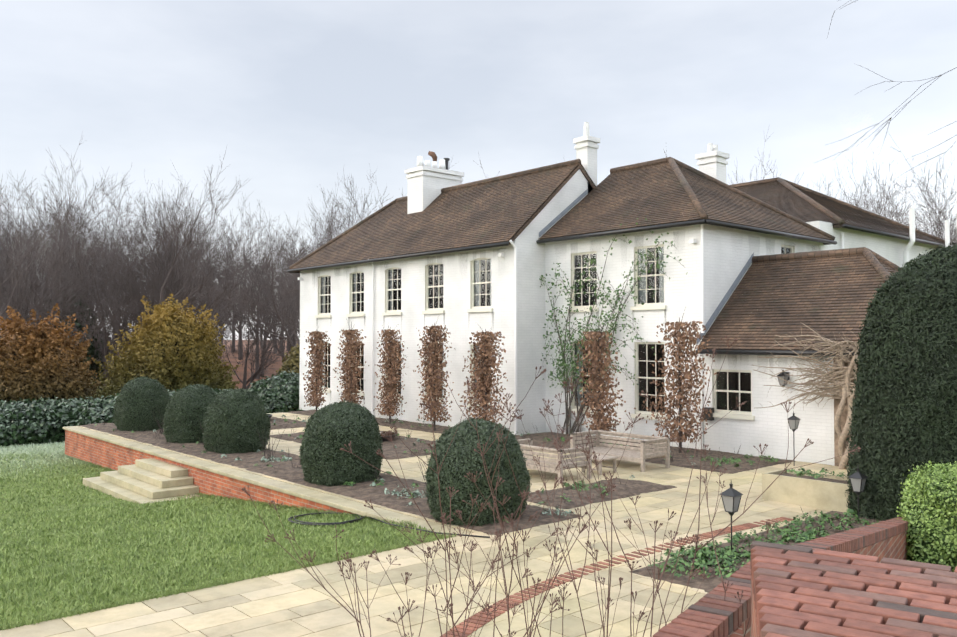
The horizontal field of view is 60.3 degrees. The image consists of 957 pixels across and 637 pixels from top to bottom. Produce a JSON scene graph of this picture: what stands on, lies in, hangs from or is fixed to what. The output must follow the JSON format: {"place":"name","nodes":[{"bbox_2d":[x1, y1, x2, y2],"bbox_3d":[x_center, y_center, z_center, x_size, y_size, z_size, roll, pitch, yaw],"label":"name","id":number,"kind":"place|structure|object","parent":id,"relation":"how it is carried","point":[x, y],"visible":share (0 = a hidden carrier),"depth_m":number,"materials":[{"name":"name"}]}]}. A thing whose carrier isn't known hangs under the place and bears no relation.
{"place":"outdoors","nodes":[
{"label":"outdoors","id":0,"kind":"place"},
{"bbox_2d":[0,340,455,630],"bbox_3d":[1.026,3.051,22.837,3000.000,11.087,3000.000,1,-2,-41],"label":"ground","id":1,"kind":"structure","parent":0,"point":[240,368],"depth_m":11.95,"materials":[{"name":"plant"}]},
{"bbox_2d":[0,187,55,322],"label":"bare woodland tree","id":2,"kind":"object","parent":1,"relation":"on","point":[10,254],"visible":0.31,"depth_m":82.74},
{"bbox_2d":[0,405,69,445],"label":"laurel hedge","id":3,"kind":"object","parent":1,"relation":"on","point":[41,428],"visible":0.02,"depth_m":28.61,"materials":[{"name":"green"}]},
{"bbox_2d":[0,209,70,323],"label":"bare woodland tree","id":4,"kind":"object","parent":1,"relation":"on","point":[37,280],"visible":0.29,"depth_m":64.67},
{"bbox_2d":[0,176,82,337],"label":"bare woodland tree","id":5,"kind":"object","parent":1,"relation":"on","point":[21,274],"visible":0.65,"depth_m":57.24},
{"bbox_2d":[0,170,89,302],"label":"bare woodland tree","id":6,"kind":"object","parent":1,"relation":"on","point":[37,218],"visible":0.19,"depth_m":104.47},
{"bbox_2d":[0,192,94,313],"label":"bare woodland tree","id":7,"kind":"object","parent":1,"relation":"on","point":[32,249],"visible":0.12,"depth_m":89.36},
{"bbox_2d":[0,303,101,401],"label":"bush","id":8,"kind":"object","parent":1,"relation":"on","point":[77,375],"depth_m":32.56,"materials":[{"name":"plant"}]},
{"bbox_2d":[0,396,101,445],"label":"laurel hedge","id":9,"kind":"object","parent":1,"relation":"on","point":[12,410],"visible":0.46,"depth_m":28.75,"materials":[{"name":"green plant"}]},
{"bbox_2d":[0,178,110,306],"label":"bare woodland tree","id":10,"kind":"object","parent":1,"relation":"on","point":[51,236],"visible":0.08,"depth_m":98.13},
{"bbox_2d":[1,213,127,363],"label":"bare woodland tree","id":11,"kind":"object","parent":1,"relation":"on","point":[85,318],"visible":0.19,"depth_m":71.05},
{"bbox_2d":[50,317,102,396],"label":"shrub","id":12,"kind":"object","parent":1,"relation":"on","point":[91,350],"depth_m":63.44,"materials":[{"name":"orange plant"}]},
{"bbox_2d":[42,291,113,373],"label":"bare tree","id":13,"kind":"object","parent":1,"relation":"on","point":[83,323],"depth_m":75.45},
{"bbox_2d":[5,131,153,310],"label":"bare woodland tree","id":14,"kind":"object","parent":1,"relation":"on","point":[119,240],"visible":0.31,"depth_m":94.04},
{"bbox_2d":[1,163,167,341],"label":"bare woodland tree","id":15,"kind":"object","parent":1,"relation":"on","point":[122,247],"visible":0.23,"depth_m":77.03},
{"bbox_2d":[0,170,170,335],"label":"bare tree","id":16,"kind":"object","parent":1,"relation":"on","point":[42,298],"visible":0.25,"depth_m":69.27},
{"bbox_2d":[21,185,157,348],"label":"bare woodland tree","id":17,"kind":"object","parent":1,"relation":"on","point":[80,316],"visible":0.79,"depth_m":56.21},
{"bbox_2d":[13,164,197,389],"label":"bare woodland tree","id":18,"kind":"object","parent":1,"relation":"on","point":[102,318],"visible":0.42,"depth_m":62.24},
{"bbox_2d":[73,258,144,383],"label":"bare woodland tree","id":19,"kind":"object","parent":1,"relation":"on","point":[101,349],"visible":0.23,"depth_m":65.04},
{"bbox_2d":[86,201,144,323],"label":"bare woodland tree","id":20,"kind":"object","parent":1,"relation":"on","point":[117,248],"visible":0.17,"depth_m":106.20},
{"bbox_2d":[89,175,164,349],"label":"bare woodland tree","id":21,"kind":"object","parent":1,"relation":"on","point":[119,204],"visible":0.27,"depth_m":131.31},
{"bbox_2d":[83,458,202,503],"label":"garden steps","id":22,"kind":"structure","parent":1,"relation":"on","point":[141,481],"depth_m":17.92,"materials":[{"name":"stone"}]},
{"bbox_2d":[60,388,231,441],"bbox_3d":[-11.861,3.754,32.783,11.386,1.928,5.176,1,-2,-41],"label":"laurel hedge","id":23,"kind":"object","parent":1,"relation":"on","point":[93,414],"visible":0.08,"depth_m":29.83,"materials":[{"name":"green plant"}]},
{"bbox_2d":[95,183,198,309],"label":"bare woodland tree","id":24,"kind":"object","parent":1,"relation":"on","point":[150,242],"visible":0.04,"depth_m":110.62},
{"bbox_2d":[93,183,204,379],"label":"bare woodland tree","id":25,"kind":"object","parent":1,"relation":"on","point":[123,287],"visible":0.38,"depth_m":62.59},
{"bbox_2d":[97,204,215,329],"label":"bare woodland tree","id":26,"kind":"object","parent":1,"relation":"on","point":[164,273],"visible":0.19,"depth_m":65.42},
{"bbox_2d":[90,294,239,398],"bbox_3d":[-15.600,2.171,40.452,7.440,6.851,7.360,1,-2,-41],"label":"bush","id":27,"kind":"object","parent":1,"relation":"on","point":[203,364],"depth_m":39.05,"materials":[{"name":"plant"}]},
{"bbox_2d":[129,204,214,318],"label":"bare woodland tree","id":28,"kind":"object","parent":1,"relation":"on","point":[164,265],"visible":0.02,"depth_m":71.92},
{"bbox_2d":[103,147,247,359],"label":"bare tree","id":29,"kind":"object","parent":1,"relation":"on","point":[162,289],"visible":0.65,"depth_m":60.16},
{"bbox_2d":[104,184,254,342],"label":"bare woodland tree","id":30,"kind":"object","parent":1,"relation":"on","point":[169,262],"visible":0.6,"depth_m":62.11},
{"bbox_2d":[135,171,227,313],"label":"bare woodland tree","id":31,"kind":"object","parent":1,"relation":"on","point":[172,226],"visible":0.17,"depth_m":108.08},
{"bbox_2d":[143,175,223,271],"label":"bare woodland tree","id":32,"kind":"object","parent":1,"relation":"on","point":[177,218],"visible":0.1,"depth_m":132.24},
{"bbox_2d":[126,203,243,356],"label":"bare woodland tree","id":33,"kind":"object","parent":1,"relation":"on","point":[224,335],"visible":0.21,"depth_m":70.10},
{"bbox_2d":[134,183,240,331],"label":"bare woodland tree","id":34,"kind":"object","parent":1,"relation":"on","point":[196,239],"visible":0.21,"depth_m":82.31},
{"bbox_2d":[137,206,245,324],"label":"bare woodland tree","id":35,"kind":"object","parent":1,"relation":"on","point":[199,269],"visible":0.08,"depth_m":106.51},
{"bbox_2d":[158,223,232,342],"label":"bare woodland tree","id":36,"kind":"object","parent":1,"relation":"on","point":[191,280],"visible":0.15,"depth_m":65.87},
{"bbox_2d":[131,163,284,339],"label":"bare woodland tree","id":37,"kind":"object","parent":1,"relation":"on","point":[235,251],"visible":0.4,"depth_m":103.71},
{"bbox_2d":[179,192,237,318],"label":"bare woodland tree","id":38,"kind":"object","parent":1,"relation":"on","point":[209,256],"visible":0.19,"depth_m":106.34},
{"bbox_2d":[181,207,241,344],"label":"bare woodland tree","id":39,"kind":"object","parent":1,"relation":"on","point":[218,242],"visible":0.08,"depth_m":158.96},
{"bbox_2d":[211,218,277,351],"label":"bare woodland tree","id":40,"kind":"object","parent":1,"relation":"on","point":[233,343],"visible":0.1,"depth_m":140.03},
{"bbox_2d":[205,175,286,359],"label":"bare woodland tree","id":41,"kind":"object","parent":1,"relation":"on","point":[240,343],"visible":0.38,"depth_m":116.54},
{"bbox_2d":[197,206,295,378],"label":"bare woodland tree","id":42,"kind":"object","parent":1,"relation":"on","point":[256,309],"visible":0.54,"depth_m":94.42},
{"bbox_2d":[209,250,299,389],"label":"bare woodland tree","id":43,"kind":"object","parent":1,"relation":"on","point":[245,382],"visible":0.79,"depth_m":76.52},
{"bbox_2d":[242,234,285,353],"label":"bare woodland tree","id":44,"kind":"object","parent":1,"relation":"on","point":[274,350],"visible":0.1,"depth_m":139.35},
{"bbox_2d":[224,224,321,364],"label":"bare woodland tree","id":45,"kind":"object","parent":1,"relation":"on","point":[290,302],"visible":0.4,"depth_m":80.64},
{"bbox_2d":[246,370,306,412],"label":"shrub","id":46,"kind":"object","parent":1,"relation":"on","point":[277,385],"visible":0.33,"depth_m":32.72,"materials":[{"name":"green plant"}]},
{"bbox_2d":[237,227,316,376],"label":"bare woodland tree","id":47,"kind":"object","parent":1,"relation":"on","point":[262,374],"visible":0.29,"depth_m":96.10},
{"bbox_2d":[259,250,299,346],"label":"bare woodland tree","id":48,"kind":"object","parent":1,"relation":"on","point":[286,306],"visible":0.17,"depth_m":92.40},
{"bbox_2d":[254,224,309,352],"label":"bare woodland tree","id":49,"kind":"object","parent":1,"relation":"on","point":[283,262],"visible":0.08,"depth_m":143.50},
{"bbox_2d":[261,212,305,349],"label":"bare woodland tree","id":50,"kind":"object","parent":1,"relation":"on","point":[288,252],"visible":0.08,"depth_m":153.53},
{"bbox_2d":[276,341,299,373],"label":"shrub","id":51,"kind":"object","parent":1,"relation":"on","point":[290,360],"visible":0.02,"depth_m":36.77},
{"bbox_2d":[194,191,390,370],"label":"bare tree","id":52,"kind":"object","parent":1,"relation":"on","point":[288,337],"visible":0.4,"depth_m":58.73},
{"bbox_2d":[272,197,346,296],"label":"bare woodland tree","id":53,"kind":"object","parent":1,"relation":"on","point":[312,241],"visible":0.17,"depth_m":132.99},
{"bbox_2d":[303,167,360,247],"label":"bare tree","id":54,"kind":"object","parent":1,"relation":"on","point":[338,209],"visible":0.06,"depth_m":71.34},
{"bbox_2d":[309,183,361,250],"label":"bare woodland tree","id":55,"kind":"object","parent":1,"relation":"on","point":[329,231],"visible":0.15,"depth_m":121.80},
{"bbox_2d":[325,173,390,233],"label":"bare woodland tree","id":56,"kind":"object","parent":1,"relation":"on","point":[362,211],"visible":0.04,"depth_m":66.34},
{"bbox_2d":[288,512,489,537],"bbox_3d":[-1.564,3.061,12.027,1.004,0.257,3.893,1,-2,-44],"label":"garden hose","id":57,"kind":"object","parent":1,"relation":"on","point":[333,523],"visible":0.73,"depth_m":12.31,"materials":[{"name":"black rubber"}]},
{"bbox_2d":[0,413,855,636],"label":"paving slabs","id":58,"kind":"structure","parent":1,"relation":"on","point":[301,602],"depth_m":8.96,"materials":[{"name":"stone"}]},
{"bbox_2d":[333,321,368,403],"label":"beech leaves","id":59,"kind":"object","parent":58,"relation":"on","point":[351,344],"depth_m":26.82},
{"bbox_2d":[373,326,407,423],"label":"beech leaves","id":60,"kind":"object","parent":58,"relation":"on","point":[393,345],"depth_m":25.17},
{"bbox_2d":[413,319,454,430],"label":"beech leaves","id":61,"kind":"object","parent":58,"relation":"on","point":[430,371],"depth_m":23.57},
{"bbox_2d":[458,327,513,423],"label":"beech leaves","id":62,"kind":"object","parent":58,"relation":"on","point":[490,353],"depth_m":21.94,"materials":[{"name":"plant"}]},
{"bbox_2d":[241,336,860,636],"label":"dry plant stems","id":63,"kind":"object","parent":58,"relation":"on","point":[499,535],"visible":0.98,"depth_m":4.47,"materials":[{"name":"brown"}]},
{"bbox_2d":[517,430,669,483],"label":"garden benches","id":64,"kind":"object","parent":58,"relation":"on","point":[641,454],"visible":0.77,"depth_m":16.70,"materials":[{"name":"brown wood"}]},
{"bbox_2d":[576,320,625,431],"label":"beech leaves","id":65,"kind":"object","parent":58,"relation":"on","point":[603,424],"depth_m":20.52,"materials":[{"name":"plant"}]},
{"bbox_2d":[634,314,716,452],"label":"beech leaves","id":66,"kind":"object","parent":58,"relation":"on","point":[683,336],"depth_m":18.73,"materials":[{"name":"plant"}]},
{"bbox_2d":[788,411,799,465],"bbox_3d":[6.592,2.504,17.225,0.210,1.150,0.210,1,-2,-41],"label":"stake lantern","id":67,"kind":"object","parent":58,"relation":"on","point":[793,421],"visible":0.96,"depth_m":17.20,"materials":[{"name":"black metal"}]},
{"bbox_2d":[752,323,858,468],"bbox_3d":[7.125,1.603,17.172,0.508,3.074,3.020,1,-2,-41],"label":"wisteria vine","id":68,"kind":"object","parent":58,"relation":"on","point":[845,373],"visible":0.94,"depth_m":17.00,"materials":[{"name":"brown plant"}]},
{"bbox_2d":[762,469,854,511],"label":"retaining wall","id":69,"kind":"structure","parent":58,"relation":"on","point":[820,494],"depth_m":13.16,"materials":[{"name":"stone"}]},
{"bbox_2d":[779,473,847,483],"bbox_3d":[5.469,2.810,13.389,0.630,0.370,1.330,1,-2,-41],"label":"coping","id":70,"kind":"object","parent":58,"relation":"on","point":[818,478],"depth_m":13.54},
{"bbox_2d":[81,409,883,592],"bbox_3d":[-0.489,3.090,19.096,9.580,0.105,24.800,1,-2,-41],"label":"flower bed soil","id":71,"kind":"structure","parent":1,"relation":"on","point":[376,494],"depth_m":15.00,"materials":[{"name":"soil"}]},
{"bbox_2d":[303,331,330,411],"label":"beech leaves","id":72,"kind":"object","parent":71,"relation":"on","point":[317,365],"depth_m":28.45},
{"bbox_2d":[101,406,848,531],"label":"dry plant stems","id":73,"kind":"object","parent":71,"relation":"on","point":[269,454],"visible":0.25,"depth_m":17.79,"materials":[{"name":"brown plant"}]},
{"bbox_2d":[95,407,878,578],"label":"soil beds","id":74,"kind":"object","parent":71,"relation":"on","point":[704,553],"depth_m":10.93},
{"bbox_2d":[539,218,687,433],"bbox_3d":[3.343,0.344,21.729,0.344,5.772,5.029,1,-2,-41],"label":"climbing rose","id":75,"kind":"object","parent":71,"relation":"on","point":[580,326],"depth_m":22.36,"materials":[{"name":"plant"}]},
{"bbox_2d":[719,482,742,551],"bbox_3d":[3.060,2.426,9.970,0.210,0.950,0.210,1,-2,-41],"label":"stake lantern","id":76,"kind":"object","parent":71,"relation":"on","point":[731,497],"visible":0.98,"depth_m":9.94,"materials":[{"name":"black metal"}]},
{"bbox_2d":[849,468,868,516],"bbox_3d":[5.441,2.521,11.804,0.210,0.850,0.210,1,-2,-41],"label":"stake lantern","id":77,"kind":"object","parent":71,"relation":"on","point":[858,479],"visible":1,"depth_m":11.77,"materials":[{"name":"black metal"}]},
{"bbox_2d":[844,243,956,520],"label":"large hedge","id":78,"kind":"object","parent":71,"relation":"on","point":[914,268],"depth_m":11.59,"materials":[{"name":"plant"}]},
{"bbox_2d":[895,460,956,571],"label":"bush","id":79,"kind":"object","parent":71,"relation":"on","point":[925,478],"depth_m":9.44,"materials":[{"name":"plant"}]},
{"bbox_2d":[299,122,937,465],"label":"house walls","id":80,"kind":"structure","parent":1,"relation":"on","point":[723,268],"depth_m":23.25,"materials":[{"name":"paint"}]},
{"bbox_2d":[417,151,445,168],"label":"chimney pots","id":81,"kind":"object","parent":80,"relation":"on","point":[433,155],"visible":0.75,"depth_m":29.93,"materials":[{"name":"ceramic"}]},
{"bbox_2d":[295,164,595,272],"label":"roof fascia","id":82,"kind":"structure","parent":80,"relation":"attached to","point":[545,203],"depth_m":24.05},
{"bbox_2d":[291,163,595,268],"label":"roof left wing tiles","id":83,"kind":"object","parent":82,"relation":"on","point":[497,211],"visible":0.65,"depth_m":26.75,"materials":[{"name":"tile"}]},
{"bbox_2d":[315,244,794,420],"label":"window frames","id":84,"kind":"structure","parent":80,"relation":"in","point":[732,414],"depth_m":22.89,"materials":[{"name":"wood"}]},
{"bbox_2d":[320,247,790,412],"bbox_3d":[4.512,0.278,24.595,10.932,4.370,21.839,17,-17,-85],"label":"house window glass","id":85,"kind":"object","parent":84,"relation":"in","point":[659,357],"visible":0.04,"depth_m":22.70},
{"bbox_2d":[321,247,789,412],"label":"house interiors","id":86,"kind":"object","parent":80,"relation":"in","point":[745,384],"depth_m":23.11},
{"bbox_2d":[287,219,951,355],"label":"gutters","id":87,"kind":"object","parent":80,"relation":"attached to","point":[729,225],"visible":0.73,"depth_m":22.04,"materials":[{"name":"black metal"}]},
{"bbox_2d":[289,157,951,280],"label":"ridge tiles","id":88,"kind":"object","parent":80,"relation":"attached to","point":[873,258],"visible":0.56,"depth_m":24.19,"materials":[{"name":"tile"}]},
{"bbox_2d":[298,208,949,434],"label":"downpipes","id":89,"kind":"object","parent":80,"relation":"attached to","point":[912,234],"visible":0.65,"depth_m":22.80,"materials":[{"name":"white paint"}]},
{"bbox_2d":[539,189,753,344],"bbox_3d":[6.206,-1.598,24.049,7.380,4.747,5.212,1,-2,-41],"label":"lead flashing","id":90,"kind":"object","parent":80,"relation":"attached to","point":[722,302],"visible":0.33,"depth_m":21.03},
{"bbox_2d":[540,219,829,244],"bbox_3d":[5.994,-3.365,23.713,6.560,2.439,5.460,1,-2,-41],"label":"gutter","id":91,"kind":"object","parent":80,"relation":"attached to","point":[692,220],"depth_m":21.43,"materials":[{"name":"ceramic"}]},
{"bbox_2d":[539,162,832,239],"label":"roof tiles","id":92,"kind":"object","parent":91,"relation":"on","point":[654,194],"visible":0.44,"depth_m":22.69,"materials":[{"name":"tile"}]},
{"bbox_2d":[696,254,897,350],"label":"roof extension tiles","id":93,"kind":"object","parent":80,"relation":"on","point":[826,297],"visible":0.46,"depth_m":19.04,"materials":[{"name":"tile"}]},
{"bbox_2d":[736,181,944,243],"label":"roof tiles","id":94,"kind":"object","parent":80,"relation":"on","point":[778,195],"visible":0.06,"depth_m":27.99,"materials":[{"name":"tile"}]},
{"bbox_2d":[833,356,858,465],"bbox_3d":[7.728,1.804,17.044,0.140,2.600,0.700,1,-2,-41],"label":"trunk","id":95,"kind":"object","parent":80,"relation":"attached to","point":[843,419],"depth_m":17.16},
{"bbox_2d":[807,158,903,216],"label":"bare woodland tree","id":96,"kind":"object","parent":1,"relation":"on","point":[874,193],"visible":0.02,"depth_m":94.20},
{"bbox_2d":[835,140,924,222],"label":"bare woodland tree","id":97,"kind":"object","parent":1,"relation":"on","point":[884,194],"visible":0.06,"depth_m":85.17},
{"bbox_2d":[845,175,931,224],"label":"bare woodland tree","id":98,"kind":"object","parent":1,"relation":"on","point":[878,202],"visible":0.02,"depth_m":63.48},
{"bbox_2d":[823,0,956,222],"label":"tree branches","id":99,"kind":"object","parent":1,"relation":"on","point":[896,115],"visible":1,"depth_m":8.71,"materials":[{"name":"brown plant"}]},
{"bbox_2d":[874,137,956,245],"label":"bare woodland tree","id":100,"kind":"object","parent":1,"relation":"on","point":[936,224],"visible":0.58,"depth_m":70.06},
{"bbox_2d":[913,138,956,237],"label":"bare woodland tree","id":101,"kind":"object","parent":1,"relation":"on","point":[951,193],"visible":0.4,"depth_m":129.82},
{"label":"wall mortar beds","id":102,"kind":"object","parent":1,"relation":"on","visible":0},
{"bbox_2d":[653,517,956,636],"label":"wall bricks","id":103,"kind":"object","parent":102,"relation":"on","point":[832,585],"visible":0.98,"depth_m":2.67,"materials":[{"name":"brick"}]},
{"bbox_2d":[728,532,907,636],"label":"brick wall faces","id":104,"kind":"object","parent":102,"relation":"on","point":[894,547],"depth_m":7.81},
{"bbox_3d":[5.190,4.381,28.251,30.550,1.996,18.550,1,-2,-41],"label":"terrace base","id":105,"kind":"object","parent":1,"relation":"on","visible":0},
{"bbox_2d":[113,376,171,430],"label":"topiary bush","id":106,"kind":"object","parent":105,"relation":"on","point":[119,419],"depth_m":23.37,"materials":[{"name":"plant"}]},
{"bbox_2d":[163,384,217,443],"bbox_3d":[-7.323,2.489,21.286,1.580,1.602,1.554,1,-2,-41],"label":"topiary bush","id":107,"kind":"object","parent":105,"relation":"on","point":[196,391],"depth_m":20.69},
{"bbox_2d":[65,430,361,516],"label":"retaining wall","id":108,"kind":"structure","parent":105,"relation":"on","point":[104,454],"depth_m":17.69,"materials":[{"name":"red brick"}]},
{"bbox_2d":[202,388,270,453],"bbox_3d":[-5.720,2.442,19.442,1.580,1.598,1.563,1,-2,-41],"label":"topiary bush","id":109,"kind":"object","parent":105,"relation":"on","point":[254,412],"depth_m":18.92,"materials":[{"name":"plant"}]},
{"bbox_2d":[63,412,469,535],"bbox_3d":[-0.791,3.276,23.098,15.189,0.072,18.596,1,-2,-41],"label":"wall coping","id":110,"kind":"object","parent":105,"relation":"on","point":[355,507],"depth_m":15.12,"materials":[{"name":"stone"}]},
{"bbox_2d":[299,400,382,486],"bbox_3d":[-2.560,2.344,15.405,1.582,1.601,1.544,1,-2,-41],"label":"topiary bush","id":111,"kind":"object","parent":105,"relation":"on","point":[350,413],"depth_m":14.87,"materials":[{"name":"plant"}]},
{"bbox_2d":[424,417,531,526],"bbox_3d":[-0.036,2.278,12.309,1.567,1.582,1.591,1,-2,-41],"label":"topiary bush","id":112,"kind":"object","parent":105,"relation":"on","point":[483,425],"depth_m":11.78,"materials":[{"name":"plant"}]},
{"bbox_2d":[0,0,956,339],"label":"sky","id":113,"kind":"structure","parent":0,"point":[297,93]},
{"bbox_2d":[322,247,663,405],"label":"curtains","id":114,"kind":"object","parent":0,"point":[661,291],"depth_m":22.98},
{"bbox_2d":[312,231,823,428],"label":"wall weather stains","id":115,"kind":"object","parent":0,"point":[570,312],"depth_m":22.67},
{"bbox_2d":[440,517,792,636],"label":"brick edging strip","id":116,"kind":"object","parent":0,"point":[503,608],"depth_m":9.09,"materials":[{"name":"brick"}]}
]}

